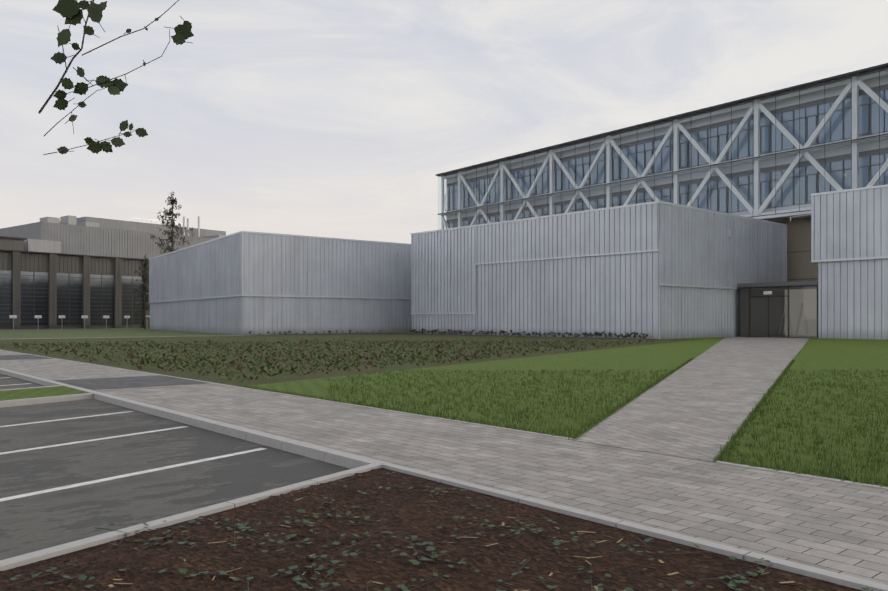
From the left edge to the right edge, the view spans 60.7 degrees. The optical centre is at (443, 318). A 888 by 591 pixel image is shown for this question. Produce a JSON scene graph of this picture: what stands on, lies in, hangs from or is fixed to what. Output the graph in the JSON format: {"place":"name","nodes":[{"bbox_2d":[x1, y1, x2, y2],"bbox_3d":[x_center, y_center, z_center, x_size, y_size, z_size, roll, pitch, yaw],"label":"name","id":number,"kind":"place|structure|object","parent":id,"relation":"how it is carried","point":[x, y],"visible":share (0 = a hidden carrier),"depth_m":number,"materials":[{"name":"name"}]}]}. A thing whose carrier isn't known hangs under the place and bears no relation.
{"place":"outdoors","nodes":[
{"label":"outdoors","id":0,"kind":"place"},
{"bbox_2d":[38,0,193,154],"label":"birch branch twigs","id":1,"kind":"object","parent":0,"point":[71,11],"visible":1,"depth_m":1.95,"materials":[{"name":"green plant"}]},
{"bbox_2d":[0,329,240,338],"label":"gravel strip path","id":2,"kind":"structure","parent":0,"point":[76,329],"depth_m":103.75,"materials":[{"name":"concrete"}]},
{"bbox_2d":[0,373,348,559],"bbox_3d":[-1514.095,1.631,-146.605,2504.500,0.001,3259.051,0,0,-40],"label":"parking lot","id":3,"kind":"structure","parent":0,"point":[32,523],"depth_m":8.13,"materials":[{"name":"grey asphalt"}]},
{"bbox_2d":[0,385,92,407],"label":"grass island","id":4,"kind":"structure","parent":3,"relation":"on","point":[31,395],"depth_m":15.11,"materials":[{"name":"plant"}]},
{"bbox_2d":[0,377,265,501],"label":"parking lines","id":5,"kind":"object","parent":3,"relation":"on","point":[107,479],"depth_m":8.79,"materials":[{"name":"paint"}]},
{"bbox_2d":[0,350,887,590],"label":"kerbs","id":6,"kind":"structure","parent":3,"relation":"on","point":[353,463],"depth_m":6.64,"materials":[{"name":"concrete"}]},
{"bbox_2d":[0,328,809,451],"bbox_3d":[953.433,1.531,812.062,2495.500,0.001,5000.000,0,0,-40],"label":"ground","id":7,"kind":"structure","parent":0,"point":[97,333],"depth_m":76.72,"materials":[{"name":"green plant"}]},
{"bbox_2d":[81,315,87,328],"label":"parking sign","id":8,"kind":"object","parent":7,"relation":"on","point":[84,316],"visible":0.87,"depth_m":108.43,"materials":[{"name":"white metal"}]},
{"bbox_2d":[0,215,225,328],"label":"hall","id":9,"kind":"structure","parent":7,"relation":"on","point":[72,269],"depth_m":118.33,"materials":[{"name":"grey metal"}]},
{"bbox_2d":[133,254,149,328],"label":"young tree","id":10,"kind":"object","parent":7,"relation":"on","point":[145,262],"visible":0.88,"depth_m":107.28,"materials":[{"name":"green plant"}]},
{"bbox_2d":[124,191,192,308],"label":"larch tree","id":11,"kind":"object","parent":7,"relation":"on","point":[172,222],"visible":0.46,"depth_m":110.97,"materials":[{"name":"green plant"}]},
{"bbox_2d":[149,231,411,334],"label":"hall","id":12,"kind":"structure","parent":7,"relation":"on","point":[246,282],"depth_m":76.26,"materials":[{"name":"metal"}]},
{"bbox_2d":[0,333,701,385],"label":"planting bed soil","id":13,"kind":"structure","parent":7,"relation":"on","point":[211,376],"depth_m":35.98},
{"bbox_2d":[0,337,655,382],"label":"bed plants","id":14,"kind":"object","parent":13,"relation":"on","point":[269,362],"visible":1,"depth_m":30.63,"materials":[{"name":"green plant"}]},
{"bbox_2d":[270,333,656,339],"bbox_3d":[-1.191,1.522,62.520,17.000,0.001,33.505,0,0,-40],"label":"shrubs","id":15,"kind":"object","parent":7,"relation":"on","point":[485,335],"visible":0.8,"depth_m":67.36,"materials":[{"name":"green plant"}]},
{"bbox_2d":[249,328,647,338],"bbox_3d":[1.180,1.235,68.781,14.012,0.670,36.007,0,0,-67],"label":"shrub row","id":16,"kind":"object","parent":15,"relation":"on","point":[540,335],"visible":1,"depth_m":64.80,"materials":[{"name":"green plant"}]},
{"bbox_2d":[411,201,786,338],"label":"hall","id":17,"kind":"structure","parent":7,"relation":"on","point":[660,270],"depth_m":61.93,"materials":[{"name":"metal"}]},
{"bbox_2d":[436,63,887,281],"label":"glass office building","id":18,"kind":"structure","parent":7,"relation":"on","point":[780,155],"depth_m":75.27,"materials":[{"name":"blue glass"}]},
{"bbox_2d":[736,281,817,337],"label":"entrance lobby","id":19,"kind":"object","parent":7,"relation":"on","point":[763,306],"visible":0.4,"depth_m":65.18,"materials":[{"name":"brown glass"}]},
{"bbox_2d":[778,308,793,336],"bbox_3d":[28.078,0.324,62.257,0.592,2.366,1.057,0,0,-28],"label":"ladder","id":20,"kind":"object","parent":19,"relation":"on","point":[786,315],"depth_m":62.14,"materials":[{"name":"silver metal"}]},
{"bbox_2d":[794,303,809,336],"bbox_3d":[29.071,0.124,61.526,1.058,2.765,0.592,0,0,39],"label":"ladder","id":21,"kind":"object","parent":19,"relation":"on","point":[802,305],"depth_m":61.47,"materials":[{"name":"silver metal"}]},
{"bbox_2d":[811,184,887,339],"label":"block","id":22,"kind":"structure","parent":7,"relation":"on","point":[849,241],"depth_m":55.96,"materials":[{"name":"metal"}]},
{"bbox_2d":[5,468,862,590],"bbox_3d":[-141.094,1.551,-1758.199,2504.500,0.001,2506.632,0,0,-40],"label":"mulch bed soil","id":23,"kind":"structure","parent":0,"point":[543,566],"depth_m":4.84,"materials":[{"name":"brown soil"}]},
{"bbox_2d":[0,469,838,590],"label":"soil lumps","id":24,"kind":"object","parent":23,"relation":"on","point":[396,512],"visible":0.94,"depth_m":4.96,"materials":[{"name":"brown soil"}]},
{"bbox_2d":[7,472,872,590],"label":"chips","id":25,"kind":"object","parent":23,"relation":"on","point":[730,584],"visible":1,"depth_m":4.85,"materials":[{"name":"green plant"}]},
{"bbox_2d":[0,350,887,584],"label":"sidewalk","id":26,"kind":"structure","parent":0,"point":[837,527],"depth_m":7.47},
{"bbox_2d":[0,0,887,243],"label":"sky","id":27,"kind":"structure","parent":0,"point":[318,118],"materials":[{"name":"white"}]},
{"bbox_2d":[237,337,887,486],"bbox_3d":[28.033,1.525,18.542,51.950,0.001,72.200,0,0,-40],"label":"lawn","id":28,"kind":"structure","parent":0,"point":[817,355],"depth_m":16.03,"materials":[{"name":"green plant"}]},
{"bbox_2d":[575,337,808,461],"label":"entrance path","id":29,"kind":"structure","parent":0,"point":[699,406],"depth_m":13.65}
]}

